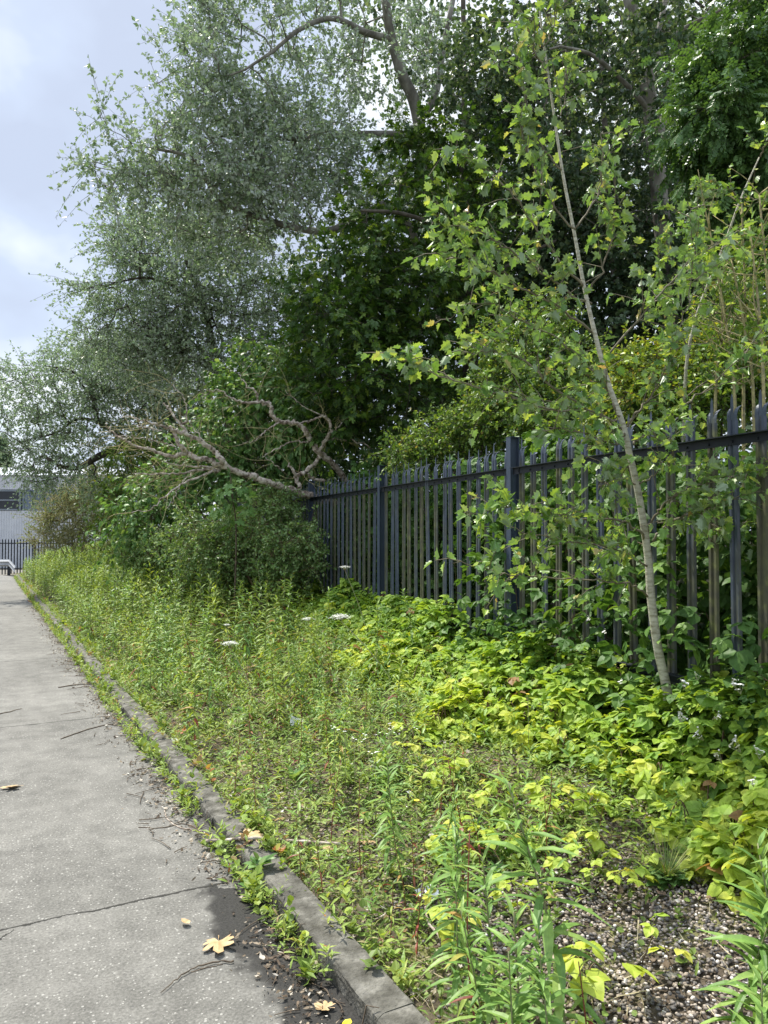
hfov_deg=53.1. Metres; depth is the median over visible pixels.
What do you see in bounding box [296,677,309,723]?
willowherb
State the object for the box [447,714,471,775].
willowherb
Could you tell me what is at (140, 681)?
willowherb
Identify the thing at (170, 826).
fallen twig
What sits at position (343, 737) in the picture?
willowherb
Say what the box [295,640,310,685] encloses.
willowherb
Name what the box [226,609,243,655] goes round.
willowherb
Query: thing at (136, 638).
willowherb
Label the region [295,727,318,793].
willowherb
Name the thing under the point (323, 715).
willowherb
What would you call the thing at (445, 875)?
willowherb
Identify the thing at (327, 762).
red willowherb
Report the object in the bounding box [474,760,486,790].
willowherb
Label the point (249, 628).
willowherb
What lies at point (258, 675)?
willowherb
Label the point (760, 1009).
willowherb
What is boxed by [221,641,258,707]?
cow parsley
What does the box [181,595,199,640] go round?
willowherb
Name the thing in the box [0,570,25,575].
ground
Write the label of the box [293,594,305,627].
willowherb
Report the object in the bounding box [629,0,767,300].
ash tree
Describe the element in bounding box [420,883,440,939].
fallen twig
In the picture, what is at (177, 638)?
willowherb
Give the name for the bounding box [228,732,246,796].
red willowherb
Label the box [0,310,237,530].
willow tree
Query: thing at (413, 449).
hawthorn
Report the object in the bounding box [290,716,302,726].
paper scrap
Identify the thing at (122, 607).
willowherb
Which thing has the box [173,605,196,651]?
willowherb
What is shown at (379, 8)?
woodland tree
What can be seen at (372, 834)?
ground cover
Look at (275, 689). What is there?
willowherb
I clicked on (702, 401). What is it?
hawthorn
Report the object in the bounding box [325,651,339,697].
red willowherb
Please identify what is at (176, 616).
willowherb
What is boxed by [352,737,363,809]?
white wildflower
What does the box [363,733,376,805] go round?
white wildflower
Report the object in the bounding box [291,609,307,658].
willowherb
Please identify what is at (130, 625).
willowherb
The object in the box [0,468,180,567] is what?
industrial unit
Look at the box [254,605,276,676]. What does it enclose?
willowherb
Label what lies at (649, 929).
bramble shoot
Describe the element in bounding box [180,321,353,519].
broadleaf shrub
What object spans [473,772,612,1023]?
willowherb
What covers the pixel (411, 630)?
willowherb
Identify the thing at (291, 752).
red willowherb
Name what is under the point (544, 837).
red willowherb
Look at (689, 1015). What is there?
gravel
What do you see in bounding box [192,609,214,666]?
willowherb
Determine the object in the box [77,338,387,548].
dead tree
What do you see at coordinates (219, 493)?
sycamore seedling
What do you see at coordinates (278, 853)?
twig litter
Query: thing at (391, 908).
red willowherb
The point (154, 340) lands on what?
white poplar
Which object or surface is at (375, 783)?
white wildflower
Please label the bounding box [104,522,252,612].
wild rose bush
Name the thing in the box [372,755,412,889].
willowherb
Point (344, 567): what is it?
cow parsley
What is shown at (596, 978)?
bramble shoot
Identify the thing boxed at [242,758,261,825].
red willowherb
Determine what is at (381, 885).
willowherb
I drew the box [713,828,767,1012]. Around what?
willowherb
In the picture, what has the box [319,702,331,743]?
red willowherb
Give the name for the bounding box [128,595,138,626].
willowherb
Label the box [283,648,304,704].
willowherb
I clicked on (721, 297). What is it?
lichen sapling
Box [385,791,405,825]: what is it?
willowherb
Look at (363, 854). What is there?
willowherb
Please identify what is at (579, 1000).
willowherb
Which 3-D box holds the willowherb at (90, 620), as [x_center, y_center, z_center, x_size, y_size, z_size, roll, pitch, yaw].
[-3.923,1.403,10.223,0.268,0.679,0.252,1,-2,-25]
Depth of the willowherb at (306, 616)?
8.44 m
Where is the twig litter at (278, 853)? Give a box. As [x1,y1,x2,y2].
[48,647,714,1023]
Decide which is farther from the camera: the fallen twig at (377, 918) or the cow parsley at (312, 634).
the cow parsley at (312, 634)
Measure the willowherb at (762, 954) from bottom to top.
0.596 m
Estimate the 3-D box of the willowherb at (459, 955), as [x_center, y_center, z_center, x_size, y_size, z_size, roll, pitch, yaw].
[0.243,1.244,2.212,0.178,0.601,0.158,0,-2,-6]
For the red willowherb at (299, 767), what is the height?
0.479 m
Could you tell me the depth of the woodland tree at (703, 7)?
15.49 m
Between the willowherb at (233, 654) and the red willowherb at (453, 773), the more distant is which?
the willowherb at (233, 654)
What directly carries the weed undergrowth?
on the verge
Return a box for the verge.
[10,536,767,1023]
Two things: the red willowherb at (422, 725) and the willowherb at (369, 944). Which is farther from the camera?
the red willowherb at (422, 725)
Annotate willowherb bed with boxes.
[23,538,294,662]
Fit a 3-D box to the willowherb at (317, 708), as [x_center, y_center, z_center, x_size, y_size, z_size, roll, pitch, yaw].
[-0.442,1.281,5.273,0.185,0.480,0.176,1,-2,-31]
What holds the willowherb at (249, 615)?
on the verge
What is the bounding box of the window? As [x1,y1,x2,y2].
[0,490,21,509]
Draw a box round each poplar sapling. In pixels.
[356,0,767,713]
[629,102,767,646]
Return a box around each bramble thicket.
[169,502,296,608]
[231,424,767,680]
[273,578,490,687]
[396,623,767,924]
[453,490,767,769]
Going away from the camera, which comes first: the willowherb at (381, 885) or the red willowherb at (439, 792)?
the willowherb at (381, 885)
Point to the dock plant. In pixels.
(296, 775)
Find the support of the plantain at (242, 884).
on the road
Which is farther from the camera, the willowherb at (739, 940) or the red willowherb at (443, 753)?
the red willowherb at (443, 753)
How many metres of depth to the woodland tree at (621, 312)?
13.04 m
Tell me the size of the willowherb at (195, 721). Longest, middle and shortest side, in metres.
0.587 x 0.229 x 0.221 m
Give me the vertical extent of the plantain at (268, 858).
0.055 m
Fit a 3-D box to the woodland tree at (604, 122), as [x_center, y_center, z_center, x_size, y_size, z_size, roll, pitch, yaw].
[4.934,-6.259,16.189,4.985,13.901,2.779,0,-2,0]
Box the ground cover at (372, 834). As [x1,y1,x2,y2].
[18,572,760,1023]
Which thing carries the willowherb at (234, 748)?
on the verge
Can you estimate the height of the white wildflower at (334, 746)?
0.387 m
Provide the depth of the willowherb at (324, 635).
7.36 m
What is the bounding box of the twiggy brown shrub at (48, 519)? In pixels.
[11,458,128,564]
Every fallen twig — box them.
[61,724,132,738]
[138,823,203,832]
[160,960,233,992]
[164,809,211,833]
[191,964,222,972]
[360,907,395,927]
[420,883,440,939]
[649,895,656,917]
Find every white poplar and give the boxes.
[28,158,318,497]
[47,0,488,461]
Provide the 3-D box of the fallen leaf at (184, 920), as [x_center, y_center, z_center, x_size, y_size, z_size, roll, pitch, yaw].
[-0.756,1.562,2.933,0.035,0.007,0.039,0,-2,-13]
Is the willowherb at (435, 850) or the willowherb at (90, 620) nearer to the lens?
the willowherb at (435, 850)
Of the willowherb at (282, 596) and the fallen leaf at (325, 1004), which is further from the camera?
the willowherb at (282, 596)
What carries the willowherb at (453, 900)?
on the verge
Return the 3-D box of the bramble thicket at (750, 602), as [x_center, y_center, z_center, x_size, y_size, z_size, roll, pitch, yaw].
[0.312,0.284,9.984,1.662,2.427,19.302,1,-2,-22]
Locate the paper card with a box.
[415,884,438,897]
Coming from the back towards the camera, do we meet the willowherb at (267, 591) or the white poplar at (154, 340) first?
the white poplar at (154, 340)
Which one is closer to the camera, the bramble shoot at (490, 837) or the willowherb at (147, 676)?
the bramble shoot at (490, 837)
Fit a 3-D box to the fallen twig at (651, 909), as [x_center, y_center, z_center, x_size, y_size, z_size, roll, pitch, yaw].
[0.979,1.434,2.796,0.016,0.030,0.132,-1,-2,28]
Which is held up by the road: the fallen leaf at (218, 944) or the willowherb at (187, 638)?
the fallen leaf at (218, 944)
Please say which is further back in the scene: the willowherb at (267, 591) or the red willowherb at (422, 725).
the willowherb at (267, 591)
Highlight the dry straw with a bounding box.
[132,632,757,1023]
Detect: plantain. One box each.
[238,877,263,889]
[244,853,276,868]
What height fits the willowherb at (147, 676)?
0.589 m
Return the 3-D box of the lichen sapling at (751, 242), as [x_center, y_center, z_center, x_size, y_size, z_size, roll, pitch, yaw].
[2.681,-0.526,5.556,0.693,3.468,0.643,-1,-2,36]
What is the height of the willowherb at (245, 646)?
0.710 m
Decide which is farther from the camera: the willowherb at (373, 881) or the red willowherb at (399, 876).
the willowherb at (373, 881)
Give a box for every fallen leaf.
[0,785,22,787]
[181,918,189,922]
[202,934,233,952]
[239,828,262,841]
[314,1000,335,1009]
[342,1019,351,1023]
[361,839,375,844]
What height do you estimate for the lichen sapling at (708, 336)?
3.164 m
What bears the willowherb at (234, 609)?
on the verge
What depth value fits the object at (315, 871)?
3.03 m
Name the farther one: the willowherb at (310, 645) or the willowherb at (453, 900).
the willowherb at (310, 645)
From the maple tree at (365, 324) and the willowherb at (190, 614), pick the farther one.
the maple tree at (365, 324)
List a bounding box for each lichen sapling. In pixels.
[678,171,767,409]
[682,263,755,422]
[693,181,767,575]
[701,235,767,586]
[702,194,767,408]
[713,167,767,380]
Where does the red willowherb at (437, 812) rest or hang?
on the verge
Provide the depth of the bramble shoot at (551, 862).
2.99 m
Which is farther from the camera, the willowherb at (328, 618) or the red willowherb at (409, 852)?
the willowherb at (328, 618)
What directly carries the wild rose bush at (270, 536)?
on the verge
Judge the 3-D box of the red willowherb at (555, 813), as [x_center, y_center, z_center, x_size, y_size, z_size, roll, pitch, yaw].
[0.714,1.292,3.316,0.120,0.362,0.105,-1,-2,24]
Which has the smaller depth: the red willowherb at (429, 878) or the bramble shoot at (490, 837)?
the red willowherb at (429, 878)
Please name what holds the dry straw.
on the verge
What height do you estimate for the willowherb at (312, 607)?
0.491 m
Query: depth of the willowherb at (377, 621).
6.39 m
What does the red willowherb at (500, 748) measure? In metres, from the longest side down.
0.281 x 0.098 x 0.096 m
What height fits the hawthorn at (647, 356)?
2.992 m
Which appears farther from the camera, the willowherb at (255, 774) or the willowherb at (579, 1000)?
the willowherb at (255, 774)
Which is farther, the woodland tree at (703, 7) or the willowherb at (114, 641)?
the woodland tree at (703, 7)
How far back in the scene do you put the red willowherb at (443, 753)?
4.12 m
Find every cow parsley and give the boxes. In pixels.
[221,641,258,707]
[224,624,231,671]
[302,617,323,678]
[327,614,394,683]
[341,566,367,634]
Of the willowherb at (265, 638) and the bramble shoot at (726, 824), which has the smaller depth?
the bramble shoot at (726, 824)
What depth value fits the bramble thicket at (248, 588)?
11.51 m
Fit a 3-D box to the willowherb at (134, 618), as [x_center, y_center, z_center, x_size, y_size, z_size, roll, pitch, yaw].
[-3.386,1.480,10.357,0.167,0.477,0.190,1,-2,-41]
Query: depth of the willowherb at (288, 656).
6.22 m
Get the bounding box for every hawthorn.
[360,376,544,593]
[455,282,623,605]
[536,244,767,553]
[570,303,754,617]
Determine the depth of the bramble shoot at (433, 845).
3.18 m
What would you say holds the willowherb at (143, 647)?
on the verge
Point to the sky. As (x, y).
(45, 45)
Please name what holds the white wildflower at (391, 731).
on the verge
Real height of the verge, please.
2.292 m
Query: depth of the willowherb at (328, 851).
3.30 m
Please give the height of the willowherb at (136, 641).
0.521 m
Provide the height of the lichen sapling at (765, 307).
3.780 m
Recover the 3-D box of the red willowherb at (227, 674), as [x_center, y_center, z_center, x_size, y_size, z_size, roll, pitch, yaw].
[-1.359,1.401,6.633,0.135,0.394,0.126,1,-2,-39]
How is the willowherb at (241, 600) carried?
on the verge
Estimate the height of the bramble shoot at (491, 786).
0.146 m
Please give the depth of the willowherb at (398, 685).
5.06 m
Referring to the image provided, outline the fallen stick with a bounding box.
[206,836,340,845]
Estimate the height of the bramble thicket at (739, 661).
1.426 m
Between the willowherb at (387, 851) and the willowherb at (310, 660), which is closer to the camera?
the willowherb at (387, 851)
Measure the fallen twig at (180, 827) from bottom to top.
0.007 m
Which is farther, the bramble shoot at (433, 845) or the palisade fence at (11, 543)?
the palisade fence at (11, 543)
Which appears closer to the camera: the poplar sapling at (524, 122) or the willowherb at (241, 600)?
the poplar sapling at (524, 122)
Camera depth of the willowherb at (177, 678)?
6.17 m
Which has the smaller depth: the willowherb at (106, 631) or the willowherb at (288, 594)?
the willowherb at (288, 594)
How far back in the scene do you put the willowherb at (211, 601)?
10.01 m
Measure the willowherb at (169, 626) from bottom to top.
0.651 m
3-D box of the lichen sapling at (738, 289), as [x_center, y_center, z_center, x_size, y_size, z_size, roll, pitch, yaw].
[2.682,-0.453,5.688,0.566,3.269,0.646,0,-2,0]
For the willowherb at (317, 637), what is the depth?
6.96 m
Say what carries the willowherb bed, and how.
on the verge
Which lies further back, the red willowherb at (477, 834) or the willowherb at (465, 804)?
the willowherb at (465, 804)
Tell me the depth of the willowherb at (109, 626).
9.55 m
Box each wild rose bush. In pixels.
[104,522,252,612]
[141,469,336,618]
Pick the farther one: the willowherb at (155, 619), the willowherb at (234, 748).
the willowherb at (155, 619)
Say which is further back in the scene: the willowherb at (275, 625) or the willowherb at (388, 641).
the willowherb at (275, 625)
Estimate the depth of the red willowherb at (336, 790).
3.64 m
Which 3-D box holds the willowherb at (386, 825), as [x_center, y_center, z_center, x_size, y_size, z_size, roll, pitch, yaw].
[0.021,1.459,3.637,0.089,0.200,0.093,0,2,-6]
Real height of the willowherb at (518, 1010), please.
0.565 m
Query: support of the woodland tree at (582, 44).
on the verge
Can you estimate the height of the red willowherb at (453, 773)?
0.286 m
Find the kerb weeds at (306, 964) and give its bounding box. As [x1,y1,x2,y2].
[13,572,402,985]
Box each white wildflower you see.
[331,726,336,789]
[331,728,345,789]
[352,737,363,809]
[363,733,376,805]
[368,751,377,830]
[379,728,394,784]
[388,723,393,784]
[399,727,416,784]
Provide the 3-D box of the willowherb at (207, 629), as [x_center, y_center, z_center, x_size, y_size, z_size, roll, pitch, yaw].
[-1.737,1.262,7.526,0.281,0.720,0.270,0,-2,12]
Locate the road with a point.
(94, 910)
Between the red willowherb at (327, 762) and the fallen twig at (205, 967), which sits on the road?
the fallen twig at (205, 967)
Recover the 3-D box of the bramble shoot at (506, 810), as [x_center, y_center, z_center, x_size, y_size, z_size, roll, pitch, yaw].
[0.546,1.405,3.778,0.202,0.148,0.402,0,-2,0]
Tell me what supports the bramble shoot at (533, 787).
on the verge
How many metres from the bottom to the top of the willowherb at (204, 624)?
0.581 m
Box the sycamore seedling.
[202,467,261,628]
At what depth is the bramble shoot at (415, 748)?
4.31 m
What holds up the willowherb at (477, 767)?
on the verge
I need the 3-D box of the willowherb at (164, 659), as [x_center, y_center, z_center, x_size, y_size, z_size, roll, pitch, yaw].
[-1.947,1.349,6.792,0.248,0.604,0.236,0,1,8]
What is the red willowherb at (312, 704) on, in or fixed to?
on the verge
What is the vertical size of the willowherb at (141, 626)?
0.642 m
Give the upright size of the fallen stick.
0.094 m
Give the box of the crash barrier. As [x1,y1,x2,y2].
[0,559,14,575]
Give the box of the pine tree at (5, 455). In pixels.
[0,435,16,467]
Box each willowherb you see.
[79,592,99,639]
[94,610,106,649]
[100,605,113,644]
[104,590,115,632]
[105,616,114,647]
[107,625,120,653]
[113,587,133,632]
[120,599,137,648]
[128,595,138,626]
[128,605,137,635]
[128,613,148,670]
[128,620,156,681]
[129,621,144,661]
[131,605,152,655]
[135,649,147,694]
[136,611,157,662]
[136,633,161,697]
[145,599,164,664]
[149,623,165,675]
[154,632,175,694]
[158,599,182,649]
[160,595,181,647]
[162,634,186,701]
[166,614,188,675]
[167,594,180,634]
[168,645,192,708]
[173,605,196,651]
[174,618,201,677]
[176,612,201,683]
[177,592,194,634]
[178,661,208,744]
[178,685,199,729]
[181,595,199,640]
[186,631,215,703]
[191,622,202,659]
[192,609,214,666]
[194,645,222,713]
[195,604,221,672]
[197,600,214,650]
[197,609,215,654]
[198,605,212,653]
[200,581,218,628]
[200,670,213,706]
[209,588,230,649]
[211,607,238,665]
[215,589,234,634]
[218,634,231,675]
[220,651,232,691]
[223,622,247,688]
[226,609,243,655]
[228,592,242,623]
[228,600,256,669]
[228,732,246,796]
[230,579,251,624]
[230,737,240,760]
[236,654,255,694]
[237,592,257,645]
[240,705,257,757]
[241,580,250,613]
[241,595,260,656]
[241,742,267,810]
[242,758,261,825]
[246,682,254,719]
[248,636,265,687]
[249,579,263,623]
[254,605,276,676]
[255,623,271,671]
[255,721,271,759]
[256,582,275,644]
[260,654,285,728]
[261,570,273,616]
[261,609,283,676]
[264,595,285,656]
[264,641,279,680]
[264,665,284,717]
[266,650,278,692]
[271,663,282,702]
[271,689,283,736]
[272,580,292,635]
[274,615,302,699]
[275,580,299,647]
[283,603,293,636]
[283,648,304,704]
[285,642,307,692]
[287,618,325,694]
[287,736,296,766]
[287,817,307,880]
[288,842,297,864]
[289,645,311,701]
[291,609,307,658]
[291,705,310,779]
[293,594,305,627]
[294,591,305,629]
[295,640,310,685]
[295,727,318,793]
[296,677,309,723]
[299,610,326,689]
[300,602,310,633]
[303,610,327,666]
[306,595,316,632]
[306,626,323,686]
[308,679,318,727]
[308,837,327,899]
[309,665,330,728]
[311,686,338,741]
[315,726,339,788]
[317,587,340,654]
[317,611,332,656]
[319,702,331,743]
[320,838,336,872]
[325,633,337,664]
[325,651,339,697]
[325,687,363,792]
[325,765,337,799]
[326,757,345,847]
[337,828,351,863]
[344,672,358,704]
[348,779,371,877]
[356,818,367,845]
[356,832,374,876]
[359,693,371,734]
[362,916,379,959]
[363,603,388,685]
[365,599,389,677]
[365,743,412,876]
[366,868,378,899]
[370,862,391,915]
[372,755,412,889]
[380,619,398,668]
[381,654,412,732]
[381,801,396,837]
[383,882,401,945]
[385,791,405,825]
[391,846,415,916]
[397,588,421,658]
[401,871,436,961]
[402,817,424,895]
[410,786,425,819]
[414,784,472,924]
[416,706,429,747]
[416,845,432,906]
[421,828,495,1023]
[428,775,449,834]
[429,813,485,969]
[433,760,485,884]
[433,770,451,839]
[433,823,480,977]
[437,740,448,783]
[440,895,512,1023]
[443,833,486,1019]
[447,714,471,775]
[447,749,459,800]
[456,843,532,1023]
[457,794,491,869]
[461,786,473,822]
[465,768,479,792]
[472,746,484,778]
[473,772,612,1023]
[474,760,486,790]
[476,937,541,1023]
[482,891,566,1023]
[492,742,504,796]
[510,911,580,1023]
[536,770,560,841]
[537,794,560,876]
[558,958,596,1023]
[590,804,610,855]
[693,902,767,1023]
[698,827,767,1023]
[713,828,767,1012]
[720,959,767,1023]
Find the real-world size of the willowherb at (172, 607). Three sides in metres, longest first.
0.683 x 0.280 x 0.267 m
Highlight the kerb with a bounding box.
[12,574,430,1023]
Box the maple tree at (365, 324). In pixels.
[255,98,555,488]
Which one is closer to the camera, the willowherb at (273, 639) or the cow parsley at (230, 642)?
the cow parsley at (230, 642)
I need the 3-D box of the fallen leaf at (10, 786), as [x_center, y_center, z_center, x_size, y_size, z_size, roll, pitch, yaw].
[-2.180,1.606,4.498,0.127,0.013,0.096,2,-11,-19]
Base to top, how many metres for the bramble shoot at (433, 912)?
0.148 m
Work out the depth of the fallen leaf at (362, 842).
3.60 m
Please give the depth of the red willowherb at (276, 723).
5.35 m
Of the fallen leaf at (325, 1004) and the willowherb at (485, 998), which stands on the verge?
the willowherb at (485, 998)
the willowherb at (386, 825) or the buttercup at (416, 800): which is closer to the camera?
the buttercup at (416, 800)
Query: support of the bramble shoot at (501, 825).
on the verge
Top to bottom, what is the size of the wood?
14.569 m
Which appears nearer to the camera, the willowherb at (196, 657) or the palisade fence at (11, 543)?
the willowherb at (196, 657)
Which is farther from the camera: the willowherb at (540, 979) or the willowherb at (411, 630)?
the willowherb at (411, 630)
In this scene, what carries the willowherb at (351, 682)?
on the verge
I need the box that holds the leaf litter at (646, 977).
[24,605,767,1023]
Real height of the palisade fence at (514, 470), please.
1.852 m
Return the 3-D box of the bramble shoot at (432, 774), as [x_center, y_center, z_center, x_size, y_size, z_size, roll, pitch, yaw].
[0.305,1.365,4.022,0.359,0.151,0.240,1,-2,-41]
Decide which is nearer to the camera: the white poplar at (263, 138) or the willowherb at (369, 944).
the willowherb at (369, 944)
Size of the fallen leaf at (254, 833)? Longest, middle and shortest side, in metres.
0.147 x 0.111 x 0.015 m
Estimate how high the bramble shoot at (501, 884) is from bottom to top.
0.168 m
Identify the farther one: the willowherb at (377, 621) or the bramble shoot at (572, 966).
the willowherb at (377, 621)
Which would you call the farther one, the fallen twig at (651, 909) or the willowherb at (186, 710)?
the willowherb at (186, 710)
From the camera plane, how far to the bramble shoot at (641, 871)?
2.84 m
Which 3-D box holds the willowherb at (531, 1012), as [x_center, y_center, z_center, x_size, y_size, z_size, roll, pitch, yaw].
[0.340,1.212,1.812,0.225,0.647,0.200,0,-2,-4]
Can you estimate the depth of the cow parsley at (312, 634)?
6.84 m
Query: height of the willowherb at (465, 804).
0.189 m
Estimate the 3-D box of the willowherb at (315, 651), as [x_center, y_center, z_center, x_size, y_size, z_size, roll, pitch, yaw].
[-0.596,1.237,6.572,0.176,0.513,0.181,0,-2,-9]
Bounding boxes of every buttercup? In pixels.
[414,799,418,925]
[526,693,528,750]
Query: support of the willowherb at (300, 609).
on the verge
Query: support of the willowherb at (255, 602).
on the verge
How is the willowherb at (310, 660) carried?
on the verge
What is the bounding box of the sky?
[0,0,765,530]
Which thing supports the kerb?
on the road
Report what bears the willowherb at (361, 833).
on the verge
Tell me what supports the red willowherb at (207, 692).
on the verge
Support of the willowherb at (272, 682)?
on the verge
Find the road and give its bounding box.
[0,576,363,1023]
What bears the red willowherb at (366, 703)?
on the verge
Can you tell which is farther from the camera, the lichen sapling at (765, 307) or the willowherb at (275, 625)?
the willowherb at (275, 625)
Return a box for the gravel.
[210,722,767,1023]
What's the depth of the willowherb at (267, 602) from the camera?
8.56 m
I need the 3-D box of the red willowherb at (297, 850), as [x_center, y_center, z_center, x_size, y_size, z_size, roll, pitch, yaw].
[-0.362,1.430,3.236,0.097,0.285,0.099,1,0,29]
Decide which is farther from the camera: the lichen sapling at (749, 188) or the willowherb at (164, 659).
the willowherb at (164, 659)
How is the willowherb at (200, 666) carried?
on the verge
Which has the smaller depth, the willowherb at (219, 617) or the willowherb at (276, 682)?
the willowherb at (276, 682)
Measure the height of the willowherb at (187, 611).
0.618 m
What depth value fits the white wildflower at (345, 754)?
4.07 m
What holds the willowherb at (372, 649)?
on the verge
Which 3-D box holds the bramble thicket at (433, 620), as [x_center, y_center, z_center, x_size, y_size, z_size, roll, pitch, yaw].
[-0.585,1.165,8.996,1.260,0.763,6.303,1,-2,-21]
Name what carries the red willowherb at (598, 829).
on the verge
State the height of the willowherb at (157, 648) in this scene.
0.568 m
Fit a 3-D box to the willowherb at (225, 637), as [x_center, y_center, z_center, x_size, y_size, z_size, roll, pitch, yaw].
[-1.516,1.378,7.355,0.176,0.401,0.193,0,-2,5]
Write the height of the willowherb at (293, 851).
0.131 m
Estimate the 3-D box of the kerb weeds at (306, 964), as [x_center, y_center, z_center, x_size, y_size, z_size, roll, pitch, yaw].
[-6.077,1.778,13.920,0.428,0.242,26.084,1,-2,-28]
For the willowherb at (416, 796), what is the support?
on the verge
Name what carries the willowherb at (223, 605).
on the verge
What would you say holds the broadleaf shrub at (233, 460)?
on the verge
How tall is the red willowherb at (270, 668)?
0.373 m
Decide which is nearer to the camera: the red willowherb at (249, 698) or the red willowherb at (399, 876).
the red willowherb at (399, 876)
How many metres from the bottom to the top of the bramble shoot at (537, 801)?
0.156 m
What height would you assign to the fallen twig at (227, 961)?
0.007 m
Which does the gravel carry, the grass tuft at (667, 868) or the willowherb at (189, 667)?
the grass tuft at (667, 868)
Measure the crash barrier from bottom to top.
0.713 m
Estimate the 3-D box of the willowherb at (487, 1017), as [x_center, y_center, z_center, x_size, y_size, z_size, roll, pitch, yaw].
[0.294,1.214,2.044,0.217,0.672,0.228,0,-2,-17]
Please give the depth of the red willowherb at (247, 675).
6.39 m
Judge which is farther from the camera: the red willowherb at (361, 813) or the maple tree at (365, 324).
the maple tree at (365, 324)
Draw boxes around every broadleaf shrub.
[85,399,340,584]
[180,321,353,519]
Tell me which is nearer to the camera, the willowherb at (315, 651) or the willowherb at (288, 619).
the willowherb at (315, 651)
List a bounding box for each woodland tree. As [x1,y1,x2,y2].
[336,0,518,329]
[418,0,738,433]
[436,0,767,468]
[457,0,620,456]
[515,0,696,448]
[599,0,714,431]
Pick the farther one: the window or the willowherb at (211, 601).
the window
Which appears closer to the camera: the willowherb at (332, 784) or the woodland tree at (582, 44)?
the willowherb at (332, 784)
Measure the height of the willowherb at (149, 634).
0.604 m
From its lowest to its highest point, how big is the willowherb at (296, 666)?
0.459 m
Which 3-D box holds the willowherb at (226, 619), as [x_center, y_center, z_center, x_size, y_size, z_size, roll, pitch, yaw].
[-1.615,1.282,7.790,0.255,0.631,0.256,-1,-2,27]
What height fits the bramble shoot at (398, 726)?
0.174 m
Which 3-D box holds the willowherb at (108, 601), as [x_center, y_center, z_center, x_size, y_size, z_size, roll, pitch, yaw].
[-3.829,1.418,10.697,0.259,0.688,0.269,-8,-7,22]
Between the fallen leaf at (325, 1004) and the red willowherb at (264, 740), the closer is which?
the fallen leaf at (325, 1004)
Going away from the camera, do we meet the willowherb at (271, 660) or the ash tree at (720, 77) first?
the willowherb at (271, 660)
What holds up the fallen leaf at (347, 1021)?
on the road
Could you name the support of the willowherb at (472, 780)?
on the verge
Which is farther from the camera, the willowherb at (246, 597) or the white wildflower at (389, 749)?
the willowherb at (246, 597)
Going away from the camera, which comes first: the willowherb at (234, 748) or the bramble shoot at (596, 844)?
the bramble shoot at (596, 844)
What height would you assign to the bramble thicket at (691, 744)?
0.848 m
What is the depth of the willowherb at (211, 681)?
6.08 m
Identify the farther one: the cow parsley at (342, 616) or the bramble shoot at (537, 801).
the cow parsley at (342, 616)
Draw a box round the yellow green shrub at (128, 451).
[72,430,179,575]
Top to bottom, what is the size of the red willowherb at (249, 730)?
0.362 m
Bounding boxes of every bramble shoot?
[374,741,442,766]
[387,716,427,740]
[407,756,469,787]
[422,834,472,892]
[422,889,481,951]
[440,815,519,870]
[468,777,508,807]
[474,818,543,854]
[476,778,517,821]
[488,873,540,939]
[523,776,576,824]
[528,792,612,829]
[543,843,658,882]
[559,818,661,864]
[560,941,610,1001]
[562,947,658,1007]
[579,865,650,898]
[639,912,692,972]
[717,822,741,844]
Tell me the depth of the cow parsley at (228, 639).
7.51 m
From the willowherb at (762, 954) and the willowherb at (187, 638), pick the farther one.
the willowherb at (187, 638)
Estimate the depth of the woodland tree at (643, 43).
12.83 m
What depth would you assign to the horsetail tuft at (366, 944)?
2.73 m
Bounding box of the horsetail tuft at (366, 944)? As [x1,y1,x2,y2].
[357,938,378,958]
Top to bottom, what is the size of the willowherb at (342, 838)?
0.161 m
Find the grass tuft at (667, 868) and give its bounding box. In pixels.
[606,821,717,876]
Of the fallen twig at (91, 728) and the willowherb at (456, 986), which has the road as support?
the fallen twig at (91, 728)
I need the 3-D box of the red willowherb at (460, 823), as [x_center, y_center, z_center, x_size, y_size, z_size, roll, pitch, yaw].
[0.298,1.275,3.145,0.209,0.546,0.221,0,-2,-13]
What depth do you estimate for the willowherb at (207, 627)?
8.23 m
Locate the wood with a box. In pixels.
[105,0,767,657]
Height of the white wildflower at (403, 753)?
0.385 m
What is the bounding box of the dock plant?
[283,763,306,779]
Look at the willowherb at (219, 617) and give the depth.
8.47 m
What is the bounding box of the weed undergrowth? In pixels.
[48,589,759,1015]
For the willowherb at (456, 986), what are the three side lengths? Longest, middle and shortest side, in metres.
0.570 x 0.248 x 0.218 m
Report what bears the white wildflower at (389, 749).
on the verge
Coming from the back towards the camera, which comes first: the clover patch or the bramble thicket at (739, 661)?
the bramble thicket at (739, 661)
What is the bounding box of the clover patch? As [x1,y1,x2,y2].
[645,860,695,890]
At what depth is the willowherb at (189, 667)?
7.31 m
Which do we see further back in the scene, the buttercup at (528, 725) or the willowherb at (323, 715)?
the willowherb at (323, 715)
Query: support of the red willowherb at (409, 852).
on the verge
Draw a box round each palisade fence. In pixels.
[0,538,98,574]
[219,389,767,693]
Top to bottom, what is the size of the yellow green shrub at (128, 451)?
3.702 m
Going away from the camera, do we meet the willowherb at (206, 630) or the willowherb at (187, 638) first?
the willowherb at (187, 638)
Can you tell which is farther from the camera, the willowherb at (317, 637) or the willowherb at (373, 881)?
the willowherb at (317, 637)
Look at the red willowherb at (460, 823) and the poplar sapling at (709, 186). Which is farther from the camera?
the poplar sapling at (709, 186)

